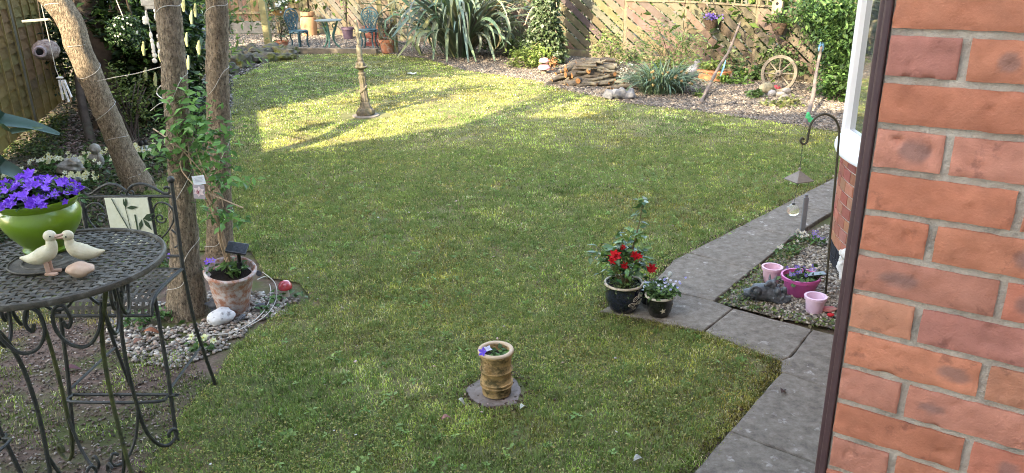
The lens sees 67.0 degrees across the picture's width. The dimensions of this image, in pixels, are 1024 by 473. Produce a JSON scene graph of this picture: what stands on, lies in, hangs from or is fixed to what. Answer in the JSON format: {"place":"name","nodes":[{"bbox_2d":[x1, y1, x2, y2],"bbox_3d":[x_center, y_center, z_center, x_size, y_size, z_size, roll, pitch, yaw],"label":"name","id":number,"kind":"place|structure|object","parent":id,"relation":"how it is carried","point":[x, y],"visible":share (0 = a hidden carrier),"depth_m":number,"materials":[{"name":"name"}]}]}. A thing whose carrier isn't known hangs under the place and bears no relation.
{"place":"outdoors","nodes":[
{"label":"outdoors","id":0,"kind":"place"},
{"bbox_2d":[31,0,60,60],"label":"woven bird nest","id":1,"kind":"object","parent":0,"point":[41,49],"visible":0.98,"depth_m":7.36,"materials":[{"name":"grey wicker"}]},
{"bbox_2d":[0,91,205,291],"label":"soil","id":2,"kind":"structure","parent":0,"point":[14,159],"depth_m":8.23,"materials":[{"name":"brown soil"}]},
{"bbox_2d":[0,0,34,153],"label":"lapped fence","id":3,"kind":"object","parent":2,"relation":"on","point":[14,99],"visible":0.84,"depth_m":8.96,"materials":[{"name":"brown wood"}]},
{"bbox_2d":[4,0,61,121],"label":"lapped fence","id":4,"kind":"object","parent":2,"relation":"on","point":[40,80],"visible":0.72,"depth_m":9.99,"materials":[{"name":"brown wood"}]},
{"bbox_2d":[1,111,69,180],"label":"ground cover","id":5,"kind":"object","parent":2,"relation":"on","point":[42,140],"visible":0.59,"depth_m":8.69,"materials":[{"name":"green plant"}]},
{"bbox_2d":[27,152,63,174],"bbox_3d":[-4.603,-0.708,7.687,0.391,0.217,0.424,-1,20,0],"label":"primrose","id":6,"kind":"object","parent":2,"relation":"on","point":[41,161],"visible":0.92,"depth_m":7.64,"materials":[{"name":"white plant"}]},
{"bbox_2d":[25,7,87,103],"bbox_3d":[-6.636,-3.147,11.265,2.424,2.484,3.174,-1,20,0],"label":"dark bush","id":7,"kind":"object","parent":2,"relation":"on","point":[60,61],"visible":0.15,"depth_m":10.90,"materials":[{"name":"green plant"}]},
{"bbox_2d":[56,157,84,174],"bbox_3d":[-4.269,-0.671,7.490,0.275,0.212,0.176,-1,20,0],"label":"stone ornament","id":8,"kind":"object","parent":2,"relation":"on","point":[73,164],"visible":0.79,"depth_m":7.42,"materials":[{"name":"grey stone"}]},
{"bbox_2d":[57,170,103,187],"bbox_3d":[-3.967,-0.503,7.083,0.392,0.205,0.389,-1,20,0],"label":"primrose","id":9,"kind":"object","parent":2,"relation":"on","point":[84,175],"visible":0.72,"depth_m":7.05,"materials":[{"name":"white plant"}]},
{"bbox_2d":[50,150,112,173],"bbox_3d":[-4.198,-0.709,7.674,0.659,0.229,0.830,-16,25,-36],"label":"primrose","id":10,"kind":"object","parent":2,"relation":"on","point":[84,160],"visible":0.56,"depth_m":7.64,"materials":[{"name":"white plant"}]},
{"bbox_2d":[0,157,169,286],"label":"ground cover","id":11,"kind":"object","parent":2,"relation":"on","point":[109,190],"visible":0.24,"depth_m":6.63,"materials":[{"name":"green plant"}]},
{"bbox_2d":[44,107,134,172],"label":"bark chips","id":12,"kind":"object","parent":2,"relation":"on","point":[82,136],"visible":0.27,"depth_m":8.97,"materials":[{"name":"wood"}]},
{"bbox_2d":[38,0,156,194],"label":"trunk","id":13,"kind":"object","parent":2,"relation":"on","point":[127,161],"visible":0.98,"depth_m":6.54,"materials":[{"name":"brown plant"}]},
{"bbox_2d":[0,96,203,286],"bbox_3d":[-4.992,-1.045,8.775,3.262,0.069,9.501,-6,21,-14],"label":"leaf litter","id":14,"kind":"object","parent":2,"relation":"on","point":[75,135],"visible":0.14,"depth_m":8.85,"materials":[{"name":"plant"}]},
{"bbox_2d":[72,0,132,143],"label":"forked tree","id":15,"kind":"object","parent":2,"relation":"on","point":[101,52],"visible":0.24,"depth_m":9.44,"materials":[{"name":"plant"}]},
{"bbox_2d":[104,0,148,49],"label":"hanging flower ball","id":16,"kind":"object","parent":15,"relation":"hanging from","point":[130,35],"visible":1,"depth_m":7.29,"materials":[{"name":"green plant"}]},
{"bbox_2d":[104,59,158,140],"bbox_3d":[-4.446,-1.592,8.976,0.735,0.953,0.781,-9,22,-21],"label":"border sapling","id":17,"kind":"object","parent":2,"relation":"on","point":[122,99],"visible":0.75,"depth_m":8.90,"materials":[{"name":"green plant"}]},
{"bbox_2d":[76,0,205,123],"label":"laurel shrub","id":18,"kind":"object","parent":2,"relation":"on","point":[136,60],"visible":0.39,"depth_m":9.50,"materials":[{"name":"green plant"}]},
{"bbox_2d":[59,104,234,194],"bbox_3d":[-4.051,-1.148,8.933,1.588,0.194,4.938,-6,21,-14],"label":"ground cover","id":19,"kind":"object","parent":2,"relation":"on","point":[152,122],"visible":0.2,"depth_m":8.31,"materials":[{"name":"green plant"}]},
{"bbox_2d":[45,0,287,94],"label":"bright shrub","id":20,"kind":"object","parent":2,"relation":"on","point":[236,21],"visible":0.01,"depth_m":12.40,"materials":[{"name":"green plant"}]},
{"bbox_2d":[229,35,420,48],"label":"gravel terrace","id":21,"kind":"structure","parent":0,"point":[315,39],"depth_m":19.12,"materials":[{"name":"grey gravel"}]},
{"bbox_2d":[228,53,253,68],"bbox_3d":[-5.166,-3.263,14.703,0.496,0.440,0.414,-2,20,-2],"label":"edging rock","id":22,"kind":"object","parent":21,"relation":"on","point":[239,60],"visible":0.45,"depth_m":14.57,"materials":[{"name":"grey stone"}]},
{"bbox_2d":[258,0,271,43],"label":"pergola post","id":23,"kind":"object","parent":21,"relation":"on","point":[264,17],"depth_m":16.45,"materials":[{"name":"brown wood"}]},
{"bbox_2d":[270,14,292,45],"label":"potted shrub","id":24,"kind":"object","parent":21,"relation":"on","point":[286,40],"visible":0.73,"depth_m":17.61,"materials":[{"name":"green plant"}]},
{"bbox_2d":[283,8,309,46],"bbox_3d":[-4.708,-4.551,17.044,0.434,0.915,0.430,12,24,33],"label":"cast iron chair","id":25,"kind":"object","parent":21,"relation":"on","point":[295,29],"visible":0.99,"depth_m":17.05,"materials":[{"name":"blue metal"}]},
{"bbox_2d":[300,8,316,35],"bbox_3d":[-5.388,-5.676,20.460,0.428,0.709,0.426,-1,20,0],"label":"chimney pot","id":26,"kind":"object","parent":21,"relation":"on","point":[307,21],"visible":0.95,"depth_m":20.32,"materials":[{"name":"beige ceramic"}]},
{"bbox_2d":[202,33,437,68],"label":"gravel","id":27,"kind":"structure","parent":21,"relation":"on","point":[258,41],"depth_m":19.05,"materials":[{"name":"grey gravel"}]},
{"bbox_2d":[314,19,341,47],"bbox_3d":[-4.014,-4.430,17.039,0.600,0.671,0.600,-1,20,0],"label":"cast iron table","id":28,"kind":"object","parent":21,"relation":"on","point":[326,31],"visible":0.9,"depth_m":17.00,"materials":[{"name":"green metal"}]},
{"bbox_2d":[298,47,377,53],"bbox_3d":[-3.817,-4.006,16.699,1.966,0.139,0.095,4,21,14],"label":"timber edging","id":29,"kind":"object","parent":21,"relation":"on","point":[314,50],"visible":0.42,"depth_m":16.67,"materials":[{"name":"brown wood"}]},
{"bbox_2d":[359,7,378,47],"bbox_3d":[-3.167,-4.563,16.998,0.430,0.915,0.434,2,20,8],"label":"cast iron chair","id":30,"kind":"object","parent":21,"relation":"on","point":[370,29],"visible":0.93,"depth_m":17.08,"materials":[{"name":"blue metal"}]},
{"bbox_2d":[0,0,837,472],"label":"ground","id":31,"kind":"structure","parent":0,"point":[218,358],"depth_m":3.83,"materials":[{"name":"soil"}]},
{"bbox_2d":[0,425,22,472],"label":"iron chair","id":32,"kind":"object","parent":31,"relation":"on","point":[5,439],"visible":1,"depth_m":3.04,"materials":[{"name":"black metal"}]},
{"bbox_2d":[0,109,59,186],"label":"sword leaf plant","id":33,"kind":"object","parent":31,"relation":"on","point":[10,169],"visible":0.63,"depth_m":3.96,"materials":[{"name":"green plant"}]},
{"bbox_2d":[0,304,209,472],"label":"soil crumbs","id":34,"kind":"object","parent":31,"relation":"on","point":[99,448],"visible":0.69,"depth_m":3.73,"materials":[{"name":"soil"}]},
{"bbox_2d":[154,0,209,322],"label":"trunk","id":35,"kind":"object","parent":31,"relation":"on","point":[169,26],"visible":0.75,"depth_m":4.27,"materials":[{"name":"brown plant"}]},
{"bbox_2d":[105,290,298,368],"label":"gravel","id":36,"kind":"structure","parent":31,"relation":"on","point":[178,342],"depth_m":4.29,"materials":[{"name":"grey gravel"}]},
{"bbox_2d":[207,307,235,326],"bbox_3d":[-1.659,0.458,4.409,0.160,0.104,0.118,-22,26,-18],"label":"white rock","id":37,"kind":"object","parent":36,"relation":"on","point":[219,316],"visible":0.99,"depth_m":4.37,"materials":[{"name":"stone"}]},
{"bbox_2d":[203,256,256,316],"bbox_3d":[-1.634,0.282,4.504,0.295,0.343,0.294,5,29,-2],"label":"terracotta pot","id":38,"kind":"object","parent":36,"relation":"on","point":[230,288],"visible":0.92,"depth_m":4.43,"materials":[{"name":"ceramic"}]},
{"bbox_2d":[142,77,266,268],"bbox_3d":[-1.678,-0.311,4.251,0.658,1.128,0.449,-1,20,0],"label":"climbing plant","id":39,"kind":"object","parent":38,"relation":"in","point":[219,221],"visible":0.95,"depth_m":4.20,"materials":[{"name":"green plant"}]},
{"bbox_2d":[192,175,205,198],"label":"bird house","id":40,"kind":"structure","parent":39,"relation":"hanging from","point":[198,189],"depth_m":4.15,"materials":[{"name":"white"}]},
{"bbox_2d":[225,241,248,275],"bbox_3d":[-1.563,0.133,4.424,0.114,0.209,0.091,-1,20,0],"label":"solar light","id":41,"kind":"object","parent":38,"relation":"in","point":[238,249],"visible":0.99,"depth_m":4.40,"materials":[{"name":"black paint"}]},
{"bbox_2d":[203,0,235,259],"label":"trunk","id":42,"kind":"object","parent":31,"relation":"on","point":[217,53],"visible":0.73,"depth_m":4.97,"materials":[{"name":"brown plant"}]},
{"bbox_2d":[200,0,308,33],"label":"board fence","id":43,"kind":"object","parent":31,"relation":"on","point":[303,4],"visible":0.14,"depth_m":21.39,"materials":[{"name":"brown wood"}]},
{"bbox_2d":[308,0,346,34],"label":"diagonal fence","id":44,"kind":"object","parent":31,"relation":"on","point":[338,31],"visible":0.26,"depth_m":20.58,"materials":[{"name":"brown wood"}]},
{"bbox_2d":[347,0,388,36],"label":"diagonal fence","id":45,"kind":"object","parent":31,"relation":"on","point":[350,8],"visible":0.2,"depth_m":19.75,"materials":[{"name":"brown wood"}]},
{"bbox_2d":[388,0,436,43],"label":"diagonal fence","id":46,"kind":"object","parent":31,"relation":"on","point":[398,6],"visible":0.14,"depth_m":18.61,"materials":[{"name":"brown wood"}]},
{"bbox_2d":[490,0,542,49],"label":"diagonal fence","id":47,"kind":"object","parent":31,"relation":"on","point":[519,18],"visible":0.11,"depth_m":16.25,"materials":[{"name":"brown wood"}]},
{"bbox_2d":[556,0,624,59],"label":"diagonal fence","id":48,"kind":"object","parent":31,"relation":"on","point":[582,51],"visible":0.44,"depth_m":15.07,"materials":[{"name":"brown wood"}]},
{"bbox_2d":[363,45,844,131],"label":"gravel","id":49,"kind":"structure","parent":31,"relation":"on","point":[744,100],"depth_m":11.00,"materials":[{"name":"beige gravel"}]},
{"bbox_2d":[374,13,399,52],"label":"potted shrub","id":50,"kind":"object","parent":49,"relation":"on","point":[387,46],"visible":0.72,"depth_m":16.44,"materials":[{"name":"green plant"}]},
{"bbox_2d":[356,0,563,61],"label":"flax plant","id":51,"kind":"object","parent":49,"relation":"on","point":[456,28],"visible":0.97,"depth_m":14.99,"materials":[{"name":"green plant"}]},
{"bbox_2d":[475,32,551,55],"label":"shrub","id":52,"kind":"object","parent":49,"relation":"on","point":[512,43],"visible":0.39,"depth_m":15.50,"materials":[{"name":"green plant"}]},
{"bbox_2d":[502,38,560,68],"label":"bright groundcover","id":53,"kind":"object","parent":49,"relation":"on","point":[518,54],"visible":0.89,"depth_m":13.98,"materials":[{"name":"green plant"}]},
{"bbox_2d":[522,0,569,64],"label":"ivy pillar","id":54,"kind":"structure","parent":49,"relation":"on","point":[546,13],"depth_m":14.15,"materials":[{"name":"green plant"}]},
{"bbox_2d":[586,19,633,65],"bbox_3d":[1.755,-3.369,13.598,0.870,0.885,0.745,7,22,21],"label":"sunny bush","id":55,"kind":"object","parent":49,"relation":"on","point":[599,49],"visible":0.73,"depth_m":13.52,"materials":[{"name":"green plant"}]},
{"bbox_2d":[603,87,635,99],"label":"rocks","id":56,"kind":"object","parent":49,"relation":"on","point":[620,93],"visible":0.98,"depth_m":10.82,"materials":[{"name":"white stone"}]},
{"bbox_2d":[612,57,713,94],"bbox_3d":[2.193,-2.384,11.294,1.553,0.594,1.429,-1,20,0],"label":"strap leaf tussock","id":57,"kind":"object","parent":49,"relation":"on","point":[661,81],"visible":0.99,"depth_m":11.11,"materials":[{"name":"green plant"}]},
{"bbox_2d":[615,13,712,74],"bbox_3d":[2.484,-3.110,12.573,1.652,1.072,0.994,-1,20,0],"label":"grassy bush","id":58,"kind":"object","parent":49,"relation":"on","point":[675,51],"visible":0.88,"depth_m":12.58,"materials":[{"name":"green plant"}]},
{"bbox_2d":[697,58,731,82],"bbox_3d":[3.204,-2.655,12.260,0.299,0.358,0.579,-16,25,-36],"label":"trough planter","id":59,"kind":"object","parent":49,"relation":"on","point":[710,68],"visible":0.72,"depth_m":12.23,"materials":[{"name":"orange ceramic"}]},
{"bbox_2d":[699,22,740,102],"bbox_3d":[3.118,-2.626,11.497,0.122,0.888,2.717,9,22,25],"label":"leaning stick","id":60,"kind":"object","parent":49,"relation":"on","point":[716,71],"visible":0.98,"depth_m":11.50,"materials":[{"name":"brown wood"}]},
{"bbox_2d":[716,68,754,84],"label":"border plant","id":61,"kind":"object","parent":49,"relation":"on","point":[723,78],"visible":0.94,"depth_m":12.01,"materials":[{"name":"green plant"}]},
{"bbox_2d":[731,51,766,79],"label":"border plant","id":62,"kind":"object","parent":49,"relation":"on","point":[755,74],"visible":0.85,"depth_m":12.19,"materials":[{"name":"green plant"}]},
{"bbox_2d":[761,55,797,91],"bbox_3d":[3.868,-2.359,11.196,0.524,0.524,0.125,14,25,35],"label":"wagon wheel","id":63,"kind":"object","parent":49,"relation":"on","point":[779,73],"visible":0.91,"depth_m":11.16,"materials":[{"name":"brown wood"}]},
{"bbox_2d":[758,93,806,108],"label":"border plant","id":64,"kind":"object","parent":49,"relation":"on","point":[789,101],"visible":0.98,"depth_m":10.19,"materials":[{"name":"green plant"}]},
{"bbox_2d":[751,0,838,83],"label":"diagonal fence","id":65,"kind":"object","parent":49,"relation":"on","point":[762,10],"visible":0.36,"depth_m":12.15,"materials":[{"name":"brown wood"}]},
{"bbox_2d":[766,8,791,34],"bbox_3d":[4.113,-3.377,11.900,0.372,0.538,0.362,12,24,32],"label":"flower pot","id":66,"kind":"object","parent":65,"relation":"hanging from","point":[776,23],"visible":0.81,"depth_m":11.87,"materials":[{"name":"ceramic"}]},
{"bbox_2d":[762,33,802,79],"bbox_3d":[4.209,-2.773,12.022,0.706,0.712,0.750,-1,20,0],"label":"fence ivy","id":67,"kind":"object","parent":65,"relation":"attached to","point":[780,51],"visible":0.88,"depth_m":12.03,"materials":[{"name":"green plant"}]},
{"bbox_2d":[803,42,824,123],"bbox_3d":[3.871,-1.994,9.901,0.080,0.764,2.099,8,22,22],"label":"leaning stick","id":68,"kind":"object","parent":49,"relation":"on","point":[813,91],"visible":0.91,"depth_m":9.94,"materials":[{"name":"brown wood"}]},
{"bbox_2d":[776,0,857,96],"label":"climbing shrub","id":69,"kind":"object","parent":49,"relation":"on","point":[831,21],"visible":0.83,"depth_m":10.59,"materials":[{"name":"green plant"}]},
{"bbox_2d":[810,63,849,101],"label":"corner bush","id":70,"kind":"object","parent":49,"relation":"on","point":[833,83],"visible":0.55,"depth_m":10.39,"materials":[{"name":"green plant"}]},
{"bbox_2d":[482,0,729,49],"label":"hedge bush","id":71,"kind":"object","parent":31,"relation":"on","point":[681,5],"visible":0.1,"depth_m":17.17,"materials":[{"name":"green plant"}]},
{"bbox_2d":[623,0,685,62],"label":"diagonal fence","id":72,"kind":"object","parent":31,"relation":"on","point":[629,6],"visible":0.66,"depth_m":14.20,"materials":[{"name":"brown wood"}]},
{"bbox_2d":[592,176,833,472],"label":"grass","id":73,"kind":"structure","parent":31,"relation":"on","point":[684,466],"depth_m":3.70,"materials":[{"name":"green plant"}]},
{"bbox_2d":[682,0,757,73],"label":"diagonal fence","id":74,"kind":"object","parent":31,"relation":"on","point":[726,31],"visible":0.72,"depth_m":13.12,"materials":[{"name":"brown wood"}]},
{"bbox_2d":[699,0,723,30],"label":"hanging basket","id":75,"kind":"object","parent":74,"relation":"hanging from","point":[711,22],"visible":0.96,"depth_m":12.96,"materials":[{"name":"wicker"}]},
{"bbox_2d":[643,0,856,81],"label":"hedge bush","id":76,"kind":"object","parent":31,"relation":"on","point":[736,13],"visible":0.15,"depth_m":12.76,"materials":[{"name":"green plant"}]},
{"bbox_2d":[721,224,840,328],"bbox_3d":[2.042,0.213,4.958,0.835,0.001,1.747,12,24,32],"label":"gravel patch","id":77,"kind":"object","parent":31,"relation":"on","point":[795,310],"visible":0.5,"depth_m":4.54,"materials":[{"name":"grey gravel"}]},
{"bbox_2d":[743,274,790,303],"bbox_3d":[1.482,0.308,4.501,0.260,0.173,0.123,-1,20,0],"label":"dragon ornament","id":78,"kind":"object","parent":77,"relation":"on","point":[770,290],"visible":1,"depth_m":4.46,"materials":[{"name":"grey stone"}]},
{"bbox_2d":[762,263,782,282],"bbox_3d":[1.605,0.231,4.780,0.128,0.100,0.128,-1,20,0],"label":"pink pot","id":79,"kind":"object","parent":77,"relation":"on","point":[773,269],"visible":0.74,"depth_m":4.76,"materials":[{"name":"ceramic"}]},
{"bbox_2d":[719,229,835,329],"bbox_3d":[1.675,0.199,4.954,0.634,0.079,1.596,5,21,16],"label":"ground cover","id":80,"kind":"object","parent":77,"relation":"on","point":[739,295],"visible":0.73,"depth_m":4.62,"materials":[{"name":"green plant"}]},
{"bbox_2d":[781,268,821,297],"bbox_3d":[1.716,0.284,4.608,0.228,0.115,0.228,-1,20,0],"label":"magenta planter","id":81,"kind":"object","parent":77,"relation":"on","point":[800,290],"visible":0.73,"depth_m":4.54,"materials":[{"name":"plastic"}]},
{"bbox_2d":[777,264,824,286],"bbox_3d":[1.710,0.239,4.567,0.256,0.124,0.214,-1,20,0],"label":"viola","id":82,"kind":"object","parent":81,"relation":"in","point":[790,275],"visible":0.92,"depth_m":4.56,"materials":[{"name":"purple plant"}]},
{"bbox_2d":[804,291,827,313],"bbox_3d":[1.710,0.380,4.367,0.124,0.100,0.124,-1,20,0],"label":"pink pot","id":83,"kind":"object","parent":77,"relation":"on","point":[815,301],"visible":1,"depth_m":4.34,"materials":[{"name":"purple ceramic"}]},
{"bbox_2d":[799,113,839,293],"bbox_3d":[1.733,-0.151,4.403,0.263,1.102,0.062,-1,20,0],"label":"crook pole","id":84,"kind":"object","parent":77,"relation":"on","point":[833,198],"visible":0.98,"depth_m":4.38,"materials":[{"name":"black metal"}]},
{"bbox_2d":[784,146,812,215],"bbox_3d":[1.618,-0.318,4.367,0.116,0.426,0.116,-8,21,-19],"label":"hanging lantern","id":85,"kind":"object","parent":84,"relation":"hanging from","point":[797,178],"visible":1,"depth_m":4.35,"materials":[{"name":"metal"}]},
{"bbox_2d":[814,0,1023,472],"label":"house","id":86,"kind":"structure","parent":31,"relation":"on","point":[926,371],"depth_m":1.29,"materials":[{"name":"brick"}]},
{"bbox_2d":[840,0,879,152],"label":"window frame","id":87,"kind":"structure","parent":86,"relation":"in","point":[867,12],"depth_m":4.69,"materials":[{"name":"white plastic"}]},
{"bbox_2d":[141,53,840,472],"bbox_3d":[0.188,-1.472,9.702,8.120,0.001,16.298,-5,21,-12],"label":"lawn","id":88,"kind":"structure","parent":0,"point":[346,118],"depth_m":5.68,"materials":[{"name":"green plant"}]},
{"bbox_2d":[0,228,178,472],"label":"bistro table","id":89,"kind":"object","parent":88,"relation":"on","point":[15,265],"visible":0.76,"depth_m":2.75,"materials":[{"name":"metal"}]},
{"bbox_2d":[20,230,63,275],"bbox_3d":[-1.579,0.054,2.605,0.154,0.154,0.066,-4,20,-8],"label":"duck ornament","id":90,"kind":"object","parent":89,"relation":"on","point":[45,254],"visible":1,"depth_m":2.59,"materials":[{"name":"ceramic"}]},
{"bbox_2d":[0,168,87,254],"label":"green flower pot","id":91,"kind":"object","parent":89,"relation":"on","point":[33,209],"visible":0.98,"depth_m":2.73,"materials":[{"name":"ceramic"}]},
{"bbox_2d":[65,261,94,277],"bbox_3d":[-1.450,0.111,2.606,0.096,0.054,0.064,-1,20,0],"label":"smooth stone","id":92,"kind":"object","parent":89,"relation":"on","point":[79,269],"visible":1,"depth_m":2.58,"materials":[{"name":"beige stone"}]},
{"bbox_2d":[56,230,104,259],"bbox_3d":[-1.506,0.028,2.700,0.146,0.113,0.064,-5,25,-11],"label":"duck ornament","id":93,"kind":"object","parent":89,"relation":"on","point":[79,250],"visible":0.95,"depth_m":2.68,"materials":[{"name":"ceramic"}]},
{"bbox_2d":[0,302,209,472],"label":"grass","id":94,"kind":"structure","parent":88,"relation":"on","point":[51,406],"depth_m":3.71,"materials":[{"name":"green plant"}]},
{"bbox_2d":[52,176,217,441],"bbox_3d":[-1.673,0.306,3.376,0.489,1.080,0.508,0,20,2],"label":"iron chair","id":95,"kind":"object","parent":88,"relation":"on","point":[129,211],"visible":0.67,"depth_m":3.37,"materials":[{"name":"black metal"}]},
{"bbox_2d":[352,20,378,118],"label":"garden column","id":96,"kind":"structure","parent":88,"relation":"on","point":[365,110],"depth_m":9.92,"materials":[{"name":"stone"}]},
{"bbox_2d":[441,369,555,418],"bbox_3d":[-0.077,0.745,3.657,0.511,0.033,0.431,-8,21,-18],"label":"round base stone","id":97,"kind":"object","parent":88,"relation":"on","point":[473,391],"visible":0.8,"depth_m":3.62,"materials":[{"name":"grey stone"}]},
{"bbox_2d":[477,341,513,398],"bbox_3d":[-0.072,0.611,3.598,0.171,0.263,0.168,-1,20,0],"label":"buff pot","id":98,"kind":"object","parent":97,"relation":"on","point":[496,378],"visible":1,"depth_m":3.55,"materials":[{"name":"ceramic"}]},
{"bbox_2d":[600,177,837,472],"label":"path","id":99,"kind":"structure","parent":0,"point":[777,431],"depth_m":4.10,"materials":[{"name":"concrete"}]},
{"bbox_2d":[604,274,643,313],"bbox_3d":[0.637,0.336,4.418,0.227,0.174,0.227,-1,20,0],"label":"navy pot","id":100,"kind":"object","parent":99,"relation":"on","point":[620,302],"visible":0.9,"depth_m":4.34,"materials":[{"name":"ceramic"}]},
{"bbox_2d":[581,196,657,298],"bbox_3d":[0.602,0.031,4.306,0.410,0.547,0.333,-18,26,-39],"label":"camellia","id":101,"kind":"object","parent":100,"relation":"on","point":[617,253],"visible":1,"depth_m":4.31,"materials":[{"name":"green"}]},
{"bbox_2d":[645,290,674,317],"bbox_3d":[0.829,0.381,4.350,0.171,0.130,0.171,-1,20,0],"label":"black pot","id":102,"kind":"object","parent":99,"relation":"on","point":[662,308],"visible":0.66,"depth_m":4.29,"materials":[{"name":"ceramic"}]},
{"bbox_2d":[640,272,685,301],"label":"flowering plant","id":103,"kind":"object","parent":102,"relation":"in","point":[660,287],"visible":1,"depth_m":4.29,"materials":[{"name":"green plant"}]},
{"bbox_2d":[598,177,833,472],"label":"soil crumbs","id":104,"kind":"object","parent":99,"relation":"on","point":[720,423],"visible":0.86,"depth_m":5.06,"materials":[{"name":"soil"}]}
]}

